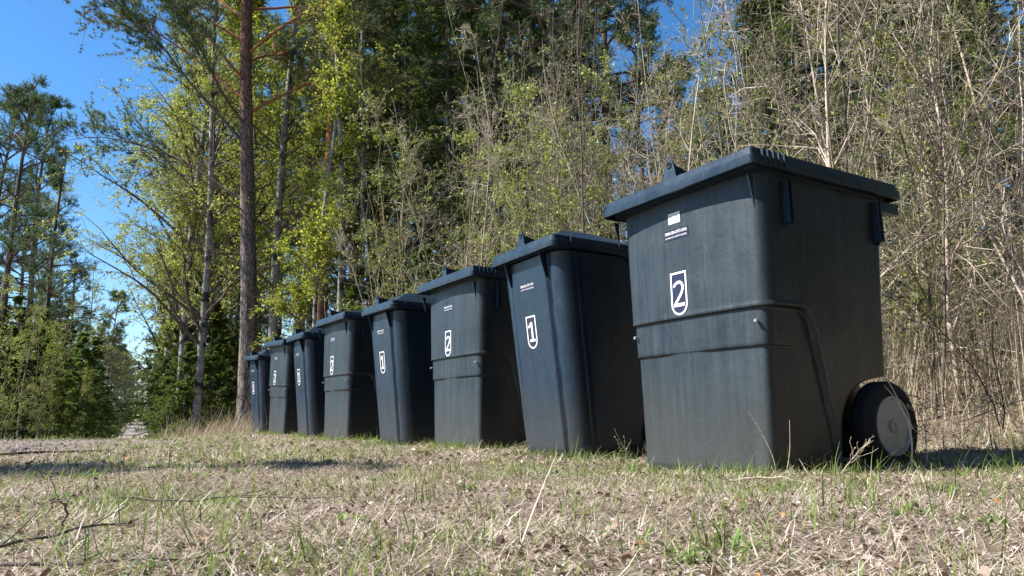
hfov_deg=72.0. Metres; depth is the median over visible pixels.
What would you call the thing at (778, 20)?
spruce
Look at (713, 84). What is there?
bare sapling
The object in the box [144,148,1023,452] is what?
tall dry grass
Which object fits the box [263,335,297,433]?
wheelie bin
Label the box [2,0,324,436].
birch
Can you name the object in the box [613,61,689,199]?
bare sapling
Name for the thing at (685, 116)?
bare sapling
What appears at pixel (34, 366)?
young spruce
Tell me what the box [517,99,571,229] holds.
bare sapling
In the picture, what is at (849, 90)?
bare sapling
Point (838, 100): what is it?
bare sapling
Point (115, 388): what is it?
conifer
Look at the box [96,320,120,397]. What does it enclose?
conifer
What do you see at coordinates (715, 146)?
scots pine
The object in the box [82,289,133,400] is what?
birch
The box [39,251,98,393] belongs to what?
scots pine
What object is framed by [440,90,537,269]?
leafy shrub
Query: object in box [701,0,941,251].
bare sapling
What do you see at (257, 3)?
birch
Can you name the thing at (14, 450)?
loose stones
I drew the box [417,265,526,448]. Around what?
wheelie bin
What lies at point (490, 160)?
bare sapling
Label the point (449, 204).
spruce
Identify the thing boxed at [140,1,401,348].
birch
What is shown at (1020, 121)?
bare sapling
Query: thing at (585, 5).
bare sapling
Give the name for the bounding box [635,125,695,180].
bare sapling
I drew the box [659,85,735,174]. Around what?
scots pine
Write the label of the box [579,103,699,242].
bare sapling
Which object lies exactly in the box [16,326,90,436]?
young spruce
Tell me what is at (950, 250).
bare sapling
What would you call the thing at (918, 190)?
bare sapling
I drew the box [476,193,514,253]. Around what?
bare sapling
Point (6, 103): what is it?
scots pine
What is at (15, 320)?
conifer
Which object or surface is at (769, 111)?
spruce
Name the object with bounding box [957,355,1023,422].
fallen branch
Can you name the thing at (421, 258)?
young spruce
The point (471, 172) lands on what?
bare sapling
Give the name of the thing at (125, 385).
conifer
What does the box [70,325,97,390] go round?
conifer
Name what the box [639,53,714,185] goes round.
scots pine
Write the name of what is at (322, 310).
scots pine
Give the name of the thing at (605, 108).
scots pine
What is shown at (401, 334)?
wheelie bin
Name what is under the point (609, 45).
scots pine
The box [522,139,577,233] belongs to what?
bare sapling
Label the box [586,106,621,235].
spruce
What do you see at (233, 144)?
scots pine
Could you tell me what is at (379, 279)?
young spruce
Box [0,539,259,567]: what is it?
fallen twig
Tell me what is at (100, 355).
young spruce
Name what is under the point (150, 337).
spruce
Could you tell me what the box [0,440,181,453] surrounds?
gravel track
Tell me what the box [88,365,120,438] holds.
young spruce
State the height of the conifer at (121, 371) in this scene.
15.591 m
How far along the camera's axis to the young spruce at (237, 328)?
19.01 m
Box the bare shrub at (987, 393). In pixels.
[878,243,1022,445]
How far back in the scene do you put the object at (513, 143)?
11.83 m
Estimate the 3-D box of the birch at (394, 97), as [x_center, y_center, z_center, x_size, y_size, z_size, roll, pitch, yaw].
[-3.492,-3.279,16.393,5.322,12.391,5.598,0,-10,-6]
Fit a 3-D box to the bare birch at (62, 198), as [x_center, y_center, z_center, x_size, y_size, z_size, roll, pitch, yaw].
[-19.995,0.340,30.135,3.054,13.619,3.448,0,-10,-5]
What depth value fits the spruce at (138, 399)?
41.22 m
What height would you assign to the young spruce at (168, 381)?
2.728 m
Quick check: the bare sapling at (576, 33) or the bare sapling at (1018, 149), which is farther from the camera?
the bare sapling at (576, 33)
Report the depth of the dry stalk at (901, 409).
2.37 m
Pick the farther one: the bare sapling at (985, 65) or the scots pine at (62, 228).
the scots pine at (62, 228)
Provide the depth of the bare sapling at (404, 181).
9.77 m
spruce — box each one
[0,295,56,429]
[0,310,34,439]
[0,320,97,439]
[0,323,75,439]
[0,326,34,435]
[1,313,36,424]
[10,310,55,437]
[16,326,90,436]
[21,340,98,439]
[45,331,118,439]
[56,370,114,439]
[76,356,106,434]
[81,336,121,428]
[87,377,117,438]
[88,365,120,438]
[97,394,120,437]
[113,401,126,434]
[114,289,167,439]
[118,203,219,433]
[118,402,130,428]
[120,215,196,413]
[120,396,133,425]
[123,396,137,422]
[130,99,286,424]
[133,147,235,424]
[137,353,201,436]
[140,294,194,437]
[143,270,231,431]
[143,324,233,438]
[147,342,211,439]
[169,300,237,430]
[187,317,238,430]
[196,96,280,407]
[210,315,258,426]
[233,130,302,350]
[287,3,443,312]
[306,0,483,329]
[328,8,454,310]
[328,112,378,315]
[343,285,362,310]
[347,258,389,310]
[358,0,528,293]
[364,0,474,302]
[386,248,411,296]
[390,0,507,296]
[402,0,559,286]
[410,0,539,266]
[410,244,431,292]
[427,226,455,278]
[431,0,625,266]
[433,207,486,279]
[464,3,539,257]
[487,0,616,237]
[536,0,627,241]
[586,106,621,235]
[706,0,848,164]
[708,0,895,222]
[721,0,929,348]
[726,76,765,148]
[765,0,920,317]
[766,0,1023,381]
[808,0,977,360]
[819,0,1023,374]
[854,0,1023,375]
[870,0,1021,374]
[896,1,1023,357]
[898,0,1023,353]
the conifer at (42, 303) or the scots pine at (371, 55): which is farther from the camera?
the conifer at (42, 303)
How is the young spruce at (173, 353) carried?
on the ground at (629, 572)
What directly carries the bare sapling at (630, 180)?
on the ground at (629, 572)
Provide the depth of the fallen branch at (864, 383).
3.90 m
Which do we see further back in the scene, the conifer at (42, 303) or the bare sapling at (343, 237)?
the conifer at (42, 303)
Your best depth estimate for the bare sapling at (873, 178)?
8.35 m
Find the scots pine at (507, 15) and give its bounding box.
[486,0,602,217]
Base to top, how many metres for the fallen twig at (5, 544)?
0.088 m
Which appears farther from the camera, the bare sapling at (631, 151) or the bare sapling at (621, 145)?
the bare sapling at (631, 151)
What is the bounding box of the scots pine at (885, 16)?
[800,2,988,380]
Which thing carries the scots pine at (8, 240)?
on the ground at (629, 572)
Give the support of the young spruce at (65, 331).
on the ground at (629, 572)
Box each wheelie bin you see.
[244,349,270,432]
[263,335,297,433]
[286,327,324,437]
[315,308,379,440]
[361,293,434,444]
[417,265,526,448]
[492,230,645,457]
[603,146,917,472]
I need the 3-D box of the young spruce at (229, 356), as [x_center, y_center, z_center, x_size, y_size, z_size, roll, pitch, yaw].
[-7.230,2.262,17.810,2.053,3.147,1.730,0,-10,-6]
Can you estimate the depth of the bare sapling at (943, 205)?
4.47 m
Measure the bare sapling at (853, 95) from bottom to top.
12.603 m
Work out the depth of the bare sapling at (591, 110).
11.36 m
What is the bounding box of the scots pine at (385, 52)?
[325,0,417,297]
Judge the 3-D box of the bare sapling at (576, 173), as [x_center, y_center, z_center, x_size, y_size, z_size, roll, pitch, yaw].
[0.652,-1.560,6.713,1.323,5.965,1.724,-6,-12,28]
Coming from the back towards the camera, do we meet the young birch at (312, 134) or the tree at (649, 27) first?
the tree at (649, 27)
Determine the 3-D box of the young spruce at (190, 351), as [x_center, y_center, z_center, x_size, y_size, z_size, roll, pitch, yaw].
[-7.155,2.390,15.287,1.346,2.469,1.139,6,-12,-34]
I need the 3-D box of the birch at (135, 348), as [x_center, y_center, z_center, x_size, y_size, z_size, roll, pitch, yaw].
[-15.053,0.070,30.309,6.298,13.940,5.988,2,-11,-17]
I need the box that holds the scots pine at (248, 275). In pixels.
[28,0,422,429]
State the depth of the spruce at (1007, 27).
22.18 m
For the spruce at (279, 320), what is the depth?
31.15 m
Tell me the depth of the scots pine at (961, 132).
28.95 m
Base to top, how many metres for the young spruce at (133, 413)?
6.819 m
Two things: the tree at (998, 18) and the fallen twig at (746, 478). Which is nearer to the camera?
the fallen twig at (746, 478)
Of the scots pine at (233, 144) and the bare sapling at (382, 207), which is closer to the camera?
the bare sapling at (382, 207)
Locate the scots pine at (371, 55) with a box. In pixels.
[346,31,424,241]
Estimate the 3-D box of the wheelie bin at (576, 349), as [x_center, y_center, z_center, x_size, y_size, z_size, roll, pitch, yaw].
[0.378,0.282,3.695,0.796,1.158,0.587,6,-13,-32]
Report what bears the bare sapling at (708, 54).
on the ground at (629, 572)
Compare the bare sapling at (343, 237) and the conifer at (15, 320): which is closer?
the bare sapling at (343, 237)
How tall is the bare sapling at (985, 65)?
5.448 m
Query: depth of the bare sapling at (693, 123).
5.96 m
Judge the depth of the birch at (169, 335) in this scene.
24.10 m
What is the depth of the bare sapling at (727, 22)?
7.55 m
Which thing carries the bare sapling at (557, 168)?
on the ground at (629, 572)
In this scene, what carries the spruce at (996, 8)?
on the ground at (629, 572)
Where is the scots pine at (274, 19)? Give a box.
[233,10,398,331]
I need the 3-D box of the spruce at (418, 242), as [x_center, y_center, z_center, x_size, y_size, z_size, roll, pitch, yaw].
[-4.409,-4.346,26.970,7.902,18.149,7.445,3,-11,-19]
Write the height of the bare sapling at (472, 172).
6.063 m
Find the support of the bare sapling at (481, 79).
on the ground at (629, 572)
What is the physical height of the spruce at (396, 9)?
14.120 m
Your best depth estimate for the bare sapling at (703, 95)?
7.83 m
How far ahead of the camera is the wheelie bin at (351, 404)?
6.03 m
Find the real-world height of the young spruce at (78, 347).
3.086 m
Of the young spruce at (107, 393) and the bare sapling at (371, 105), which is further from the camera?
the young spruce at (107, 393)
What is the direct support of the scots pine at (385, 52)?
on the ground at (629, 572)
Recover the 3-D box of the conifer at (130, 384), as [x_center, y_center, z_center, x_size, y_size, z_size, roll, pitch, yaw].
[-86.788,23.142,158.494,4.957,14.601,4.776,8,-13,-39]
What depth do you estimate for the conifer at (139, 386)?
232.95 m
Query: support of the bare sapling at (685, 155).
on the ground at (629, 572)
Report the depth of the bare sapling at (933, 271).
6.03 m
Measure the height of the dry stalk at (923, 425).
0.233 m
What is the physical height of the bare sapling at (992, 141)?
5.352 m
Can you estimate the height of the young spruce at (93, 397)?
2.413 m
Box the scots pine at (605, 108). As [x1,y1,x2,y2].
[512,0,697,235]
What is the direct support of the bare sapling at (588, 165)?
on the ground at (629, 572)
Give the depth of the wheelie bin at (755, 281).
2.50 m
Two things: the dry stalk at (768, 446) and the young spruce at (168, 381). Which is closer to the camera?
the dry stalk at (768, 446)
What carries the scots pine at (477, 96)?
on the ground at (629, 572)
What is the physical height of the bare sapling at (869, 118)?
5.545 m
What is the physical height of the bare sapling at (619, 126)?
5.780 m
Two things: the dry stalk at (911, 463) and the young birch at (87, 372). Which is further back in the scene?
the young birch at (87, 372)
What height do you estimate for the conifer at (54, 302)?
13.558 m
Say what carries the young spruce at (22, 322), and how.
on the ground at (629, 572)
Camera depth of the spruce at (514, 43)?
28.85 m
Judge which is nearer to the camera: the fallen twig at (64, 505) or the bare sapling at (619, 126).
the fallen twig at (64, 505)
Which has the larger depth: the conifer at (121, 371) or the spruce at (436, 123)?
the conifer at (121, 371)
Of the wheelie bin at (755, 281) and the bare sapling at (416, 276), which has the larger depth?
the bare sapling at (416, 276)
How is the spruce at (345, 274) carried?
on the ground at (629, 572)
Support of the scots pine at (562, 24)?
on the ground at (629, 572)
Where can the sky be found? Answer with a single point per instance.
(34, 37)
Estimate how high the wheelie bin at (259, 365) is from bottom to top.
1.158 m
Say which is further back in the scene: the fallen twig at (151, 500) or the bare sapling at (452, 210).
the bare sapling at (452, 210)
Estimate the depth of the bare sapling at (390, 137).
9.70 m
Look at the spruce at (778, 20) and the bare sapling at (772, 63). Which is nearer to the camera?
the bare sapling at (772, 63)
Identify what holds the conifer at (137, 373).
on the ground at (629, 572)
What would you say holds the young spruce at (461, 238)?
on the ground at (629, 572)
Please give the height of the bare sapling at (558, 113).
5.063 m
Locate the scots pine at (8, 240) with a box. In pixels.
[0,73,79,336]
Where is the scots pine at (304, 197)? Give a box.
[260,59,392,265]
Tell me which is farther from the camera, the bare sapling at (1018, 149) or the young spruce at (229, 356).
the young spruce at (229, 356)
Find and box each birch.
[0,272,54,439]
[1,299,81,439]
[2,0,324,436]
[8,293,45,438]
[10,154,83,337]
[34,0,349,421]
[34,321,66,439]
[65,22,294,374]
[69,359,93,437]
[76,266,108,372]
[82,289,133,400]
[84,154,228,381]
[121,0,281,421]
[138,76,232,359]
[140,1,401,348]
[151,0,313,413]
[203,6,344,352]
[204,0,378,334]
[204,1,299,366]
[215,0,472,305]
[236,0,369,328]
[243,0,376,337]
[244,114,334,350]
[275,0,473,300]
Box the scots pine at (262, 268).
[219,122,285,336]
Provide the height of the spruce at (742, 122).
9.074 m
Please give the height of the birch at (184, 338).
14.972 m
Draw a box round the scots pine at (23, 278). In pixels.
[0,182,62,330]
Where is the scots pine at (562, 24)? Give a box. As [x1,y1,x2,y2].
[384,0,673,240]
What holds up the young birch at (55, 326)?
on the ground at (629, 572)
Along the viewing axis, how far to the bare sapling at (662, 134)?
7.59 m
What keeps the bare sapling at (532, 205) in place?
on the ground at (629, 572)
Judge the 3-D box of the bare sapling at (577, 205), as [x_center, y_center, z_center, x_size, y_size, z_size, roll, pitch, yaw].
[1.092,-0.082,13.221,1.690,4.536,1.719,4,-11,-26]
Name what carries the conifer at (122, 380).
on the ground at (629, 572)
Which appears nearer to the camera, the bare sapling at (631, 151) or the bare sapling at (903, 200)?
the bare sapling at (903, 200)
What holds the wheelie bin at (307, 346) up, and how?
on the ground at (629, 572)
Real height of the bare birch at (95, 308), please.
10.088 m
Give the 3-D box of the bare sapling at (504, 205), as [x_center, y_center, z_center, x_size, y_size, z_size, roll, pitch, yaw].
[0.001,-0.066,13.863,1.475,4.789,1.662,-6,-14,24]
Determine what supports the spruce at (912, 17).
on the ground at (629, 572)
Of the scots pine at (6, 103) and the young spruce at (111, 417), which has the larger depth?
the young spruce at (111, 417)
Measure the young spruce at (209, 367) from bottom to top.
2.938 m
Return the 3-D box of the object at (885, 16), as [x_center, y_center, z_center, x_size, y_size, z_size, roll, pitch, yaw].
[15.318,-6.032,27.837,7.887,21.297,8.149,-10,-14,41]
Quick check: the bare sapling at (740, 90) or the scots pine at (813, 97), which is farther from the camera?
the scots pine at (813, 97)
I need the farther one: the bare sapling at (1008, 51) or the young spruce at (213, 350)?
the young spruce at (213, 350)
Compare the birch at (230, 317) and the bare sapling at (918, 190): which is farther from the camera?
the birch at (230, 317)
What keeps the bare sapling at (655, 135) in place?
on the ground at (629, 572)
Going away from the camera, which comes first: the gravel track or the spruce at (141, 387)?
the gravel track
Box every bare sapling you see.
[313,157,417,307]
[318,121,432,310]
[324,99,447,315]
[342,147,465,300]
[347,17,561,292]
[352,102,519,298]
[399,0,519,276]
[412,90,529,287]
[413,70,535,290]
[419,76,529,283]
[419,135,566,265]
[441,0,605,260]
[451,22,591,243]
[454,90,516,266]
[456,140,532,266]
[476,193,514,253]
[477,0,642,247]
[490,0,655,232]
[493,44,617,238]
[494,41,620,230]
[494,180,532,246]
[499,63,664,236]
[500,62,593,235]
[505,0,714,236]
[507,158,569,239]
[508,25,663,239]
[515,0,606,228]
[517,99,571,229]
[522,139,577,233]
[526,6,615,231]
[530,128,663,240]
[543,51,739,243]
[549,167,610,236]
[552,0,782,206]
[558,102,643,240]
[561,143,613,235]
[565,118,621,241]
[569,0,777,194]
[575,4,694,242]
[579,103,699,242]
[588,87,655,194]
[612,120,712,234]
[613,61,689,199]
[615,72,716,183]
[618,139,669,239]
[620,0,936,215]
[623,126,659,195]
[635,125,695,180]
[640,70,804,168]
[644,0,843,181]
[650,2,788,169]
[692,0,989,300]
[696,0,813,156]
[699,0,992,312]
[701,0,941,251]
[704,34,771,151]
[713,0,1023,326]
[732,0,1021,381]
[736,0,813,160]
[742,0,1023,408]
[770,0,970,313]
[770,0,1011,420]
[782,0,1023,375]
[791,0,1023,397]
[799,85,907,349]
[827,1,1023,363]
[830,1,1023,381]
[832,0,1023,393]
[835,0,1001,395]
[841,100,908,342]
[850,0,1021,378]
[866,94,1023,347]
[872,0,1023,374]
[874,0,1023,372]
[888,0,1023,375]
[913,5,1021,349]
[923,129,1023,354]
[924,0,1023,281]
[928,0,1023,337]
[952,0,1023,244]
[995,1,1023,209]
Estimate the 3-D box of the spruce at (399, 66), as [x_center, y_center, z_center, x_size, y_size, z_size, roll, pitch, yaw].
[-4.290,-3.923,20.910,6.585,15.124,6.204,-6,-11,25]
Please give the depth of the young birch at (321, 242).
12.04 m
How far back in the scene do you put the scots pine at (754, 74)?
28.72 m
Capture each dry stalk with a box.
[614,435,630,469]
[749,413,776,475]
[842,436,876,471]
[884,375,912,469]
[884,385,913,428]
[904,399,934,463]
[960,388,989,466]
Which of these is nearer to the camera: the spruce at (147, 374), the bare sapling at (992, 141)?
the bare sapling at (992, 141)
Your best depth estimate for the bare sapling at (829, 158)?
4.54 m
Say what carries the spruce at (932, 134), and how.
on the ground at (629, 572)
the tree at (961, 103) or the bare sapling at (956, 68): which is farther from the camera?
the bare sapling at (956, 68)
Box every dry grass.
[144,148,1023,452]
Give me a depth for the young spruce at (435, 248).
9.95 m
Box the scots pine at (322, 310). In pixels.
[295,0,384,320]
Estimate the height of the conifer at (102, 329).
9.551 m
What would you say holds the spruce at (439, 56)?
on the ground at (629, 572)
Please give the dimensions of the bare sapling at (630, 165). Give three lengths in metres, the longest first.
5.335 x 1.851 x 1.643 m
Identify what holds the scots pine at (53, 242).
on the ground at (629, 572)
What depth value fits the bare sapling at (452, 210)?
9.54 m
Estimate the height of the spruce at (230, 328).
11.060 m
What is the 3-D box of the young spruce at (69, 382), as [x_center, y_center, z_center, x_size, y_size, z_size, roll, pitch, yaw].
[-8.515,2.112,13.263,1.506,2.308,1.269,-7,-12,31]
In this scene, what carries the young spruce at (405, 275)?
on the ground at (629, 572)
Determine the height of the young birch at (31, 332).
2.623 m
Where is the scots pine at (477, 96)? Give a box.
[413,0,545,228]
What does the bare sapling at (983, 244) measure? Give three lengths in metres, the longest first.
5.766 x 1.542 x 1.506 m
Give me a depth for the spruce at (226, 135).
28.52 m
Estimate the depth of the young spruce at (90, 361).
24.91 m
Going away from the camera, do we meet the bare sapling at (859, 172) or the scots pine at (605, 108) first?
the bare sapling at (859, 172)
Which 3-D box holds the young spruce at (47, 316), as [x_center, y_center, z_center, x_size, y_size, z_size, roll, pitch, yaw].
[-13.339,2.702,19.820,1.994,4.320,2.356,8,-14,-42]
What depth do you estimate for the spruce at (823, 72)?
16.99 m
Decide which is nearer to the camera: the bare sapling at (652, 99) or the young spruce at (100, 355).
the bare sapling at (652, 99)
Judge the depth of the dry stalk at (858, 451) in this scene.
2.14 m
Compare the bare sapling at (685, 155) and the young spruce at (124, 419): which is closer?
the bare sapling at (685, 155)
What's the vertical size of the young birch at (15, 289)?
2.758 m
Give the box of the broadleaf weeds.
[0,378,1010,575]
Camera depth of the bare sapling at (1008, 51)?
6.18 m
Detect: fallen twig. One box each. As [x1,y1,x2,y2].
[0,502,125,547]
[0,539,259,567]
[44,477,82,542]
[117,488,338,501]
[729,469,809,483]
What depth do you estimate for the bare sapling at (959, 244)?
4.47 m
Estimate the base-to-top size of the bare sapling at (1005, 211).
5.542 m
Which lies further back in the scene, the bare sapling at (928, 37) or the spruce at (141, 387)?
the spruce at (141, 387)
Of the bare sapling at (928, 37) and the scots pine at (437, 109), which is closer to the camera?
the bare sapling at (928, 37)
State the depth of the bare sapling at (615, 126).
10.64 m
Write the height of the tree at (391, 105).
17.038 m
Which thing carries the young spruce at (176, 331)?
on the ground at (629, 572)
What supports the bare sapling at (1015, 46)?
on the ground at (629, 572)
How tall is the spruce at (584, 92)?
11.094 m
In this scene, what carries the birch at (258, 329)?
on the ground at (629, 572)
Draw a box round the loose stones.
[0,439,105,455]
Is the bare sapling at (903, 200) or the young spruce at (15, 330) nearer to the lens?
the bare sapling at (903, 200)
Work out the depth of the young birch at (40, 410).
10.93 m
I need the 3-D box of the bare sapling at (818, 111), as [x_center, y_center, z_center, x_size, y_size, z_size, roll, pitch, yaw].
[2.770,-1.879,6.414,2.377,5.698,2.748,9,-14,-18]
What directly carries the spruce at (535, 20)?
on the ground at (629, 572)
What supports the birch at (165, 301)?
on the ground at (629, 572)
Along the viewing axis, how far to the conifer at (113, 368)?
65.88 m
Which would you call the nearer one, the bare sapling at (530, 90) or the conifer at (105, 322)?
the bare sapling at (530, 90)
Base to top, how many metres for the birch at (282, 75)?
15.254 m
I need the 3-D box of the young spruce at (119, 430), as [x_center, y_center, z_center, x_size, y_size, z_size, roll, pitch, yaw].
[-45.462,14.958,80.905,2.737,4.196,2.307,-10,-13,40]
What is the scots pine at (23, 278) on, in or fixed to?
on the ground at (629, 572)
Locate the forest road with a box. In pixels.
[112,420,151,439]
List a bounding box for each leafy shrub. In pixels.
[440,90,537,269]
[467,120,572,266]
[507,117,608,235]
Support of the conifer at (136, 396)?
on the ground at (629, 572)
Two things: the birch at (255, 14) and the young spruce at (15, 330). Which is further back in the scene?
the birch at (255, 14)
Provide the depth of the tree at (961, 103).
5.12 m
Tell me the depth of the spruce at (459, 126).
26.14 m
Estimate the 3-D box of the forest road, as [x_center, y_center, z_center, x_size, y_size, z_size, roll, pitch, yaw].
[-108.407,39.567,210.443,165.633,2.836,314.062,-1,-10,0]
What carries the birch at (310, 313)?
on the ground at (629, 572)
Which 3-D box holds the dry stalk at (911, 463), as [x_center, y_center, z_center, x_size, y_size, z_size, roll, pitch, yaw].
[1.302,0.452,2.368,0.065,0.320,0.021,-1,-10,0]
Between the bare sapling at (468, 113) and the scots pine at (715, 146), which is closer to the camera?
the bare sapling at (468, 113)
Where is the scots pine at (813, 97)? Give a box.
[754,1,855,147]
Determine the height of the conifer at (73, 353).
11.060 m
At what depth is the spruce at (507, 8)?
15.85 m
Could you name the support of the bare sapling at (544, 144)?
on the ground at (629, 572)
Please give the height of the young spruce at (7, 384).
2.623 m
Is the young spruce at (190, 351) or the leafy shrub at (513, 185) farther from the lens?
the young spruce at (190, 351)
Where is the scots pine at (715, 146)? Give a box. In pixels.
[706,120,733,157]
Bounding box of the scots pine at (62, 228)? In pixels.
[0,92,95,366]
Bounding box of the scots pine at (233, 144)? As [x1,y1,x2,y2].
[205,70,268,295]
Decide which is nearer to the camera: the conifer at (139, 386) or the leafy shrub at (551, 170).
the leafy shrub at (551, 170)
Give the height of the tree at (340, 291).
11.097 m
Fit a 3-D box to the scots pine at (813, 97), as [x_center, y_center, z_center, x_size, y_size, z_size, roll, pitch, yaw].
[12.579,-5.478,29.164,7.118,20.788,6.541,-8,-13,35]
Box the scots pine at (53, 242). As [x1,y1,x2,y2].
[5,142,101,369]
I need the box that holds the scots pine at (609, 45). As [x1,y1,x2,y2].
[537,9,648,225]
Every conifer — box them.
[9,289,19,363]
[13,297,58,372]
[49,296,85,355]
[50,290,73,347]
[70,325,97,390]
[72,311,89,386]
[90,313,110,398]
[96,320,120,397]
[99,328,133,412]
[103,339,123,419]
[107,337,133,403]
[108,343,132,402]
[112,360,131,411]
[117,359,136,411]
[122,358,140,399]
[128,362,141,394]
[133,366,144,407]
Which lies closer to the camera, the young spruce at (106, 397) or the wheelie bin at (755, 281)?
the wheelie bin at (755, 281)
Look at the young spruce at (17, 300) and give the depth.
19.30 m
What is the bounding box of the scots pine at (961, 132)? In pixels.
[888,1,1023,370]
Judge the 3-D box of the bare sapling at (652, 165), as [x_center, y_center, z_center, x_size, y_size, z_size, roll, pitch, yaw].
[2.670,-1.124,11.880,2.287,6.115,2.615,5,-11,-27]
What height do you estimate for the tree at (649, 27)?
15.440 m
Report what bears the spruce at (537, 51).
on the ground at (629, 572)
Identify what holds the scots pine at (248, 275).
on the ground at (629, 572)
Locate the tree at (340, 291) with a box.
[275,0,410,311]
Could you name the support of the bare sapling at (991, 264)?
on the ground at (629, 572)
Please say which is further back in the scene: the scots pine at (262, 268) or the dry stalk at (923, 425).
the scots pine at (262, 268)
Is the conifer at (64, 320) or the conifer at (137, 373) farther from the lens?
the conifer at (137, 373)
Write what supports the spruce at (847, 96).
on the ground at (629, 572)
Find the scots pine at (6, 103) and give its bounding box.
[0,83,70,300]
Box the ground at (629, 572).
[0,377,1023,575]
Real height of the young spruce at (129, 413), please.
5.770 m
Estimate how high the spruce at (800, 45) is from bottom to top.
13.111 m
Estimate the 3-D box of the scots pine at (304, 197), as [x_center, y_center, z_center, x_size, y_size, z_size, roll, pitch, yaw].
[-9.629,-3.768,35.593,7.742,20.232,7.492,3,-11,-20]
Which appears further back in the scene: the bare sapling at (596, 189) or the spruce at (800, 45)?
the spruce at (800, 45)
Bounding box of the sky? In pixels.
[0,0,1023,415]
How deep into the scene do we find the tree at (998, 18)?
15.89 m
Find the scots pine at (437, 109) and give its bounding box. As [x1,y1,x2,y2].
[365,3,476,303]
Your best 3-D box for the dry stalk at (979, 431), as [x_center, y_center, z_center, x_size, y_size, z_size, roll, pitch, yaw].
[1.568,0.471,2.370,0.096,0.265,0.105,3,-11,-21]
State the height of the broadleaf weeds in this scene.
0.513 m
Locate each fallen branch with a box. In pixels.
[861,362,952,411]
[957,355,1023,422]
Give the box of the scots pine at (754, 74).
[717,0,840,150]
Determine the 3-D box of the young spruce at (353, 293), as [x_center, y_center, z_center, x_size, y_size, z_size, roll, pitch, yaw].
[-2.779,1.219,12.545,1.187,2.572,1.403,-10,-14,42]
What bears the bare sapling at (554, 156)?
on the ground at (629, 572)
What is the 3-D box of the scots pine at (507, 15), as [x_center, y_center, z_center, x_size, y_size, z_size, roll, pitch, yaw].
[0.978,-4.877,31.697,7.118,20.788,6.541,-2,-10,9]
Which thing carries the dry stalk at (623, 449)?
on the ground at (629, 572)

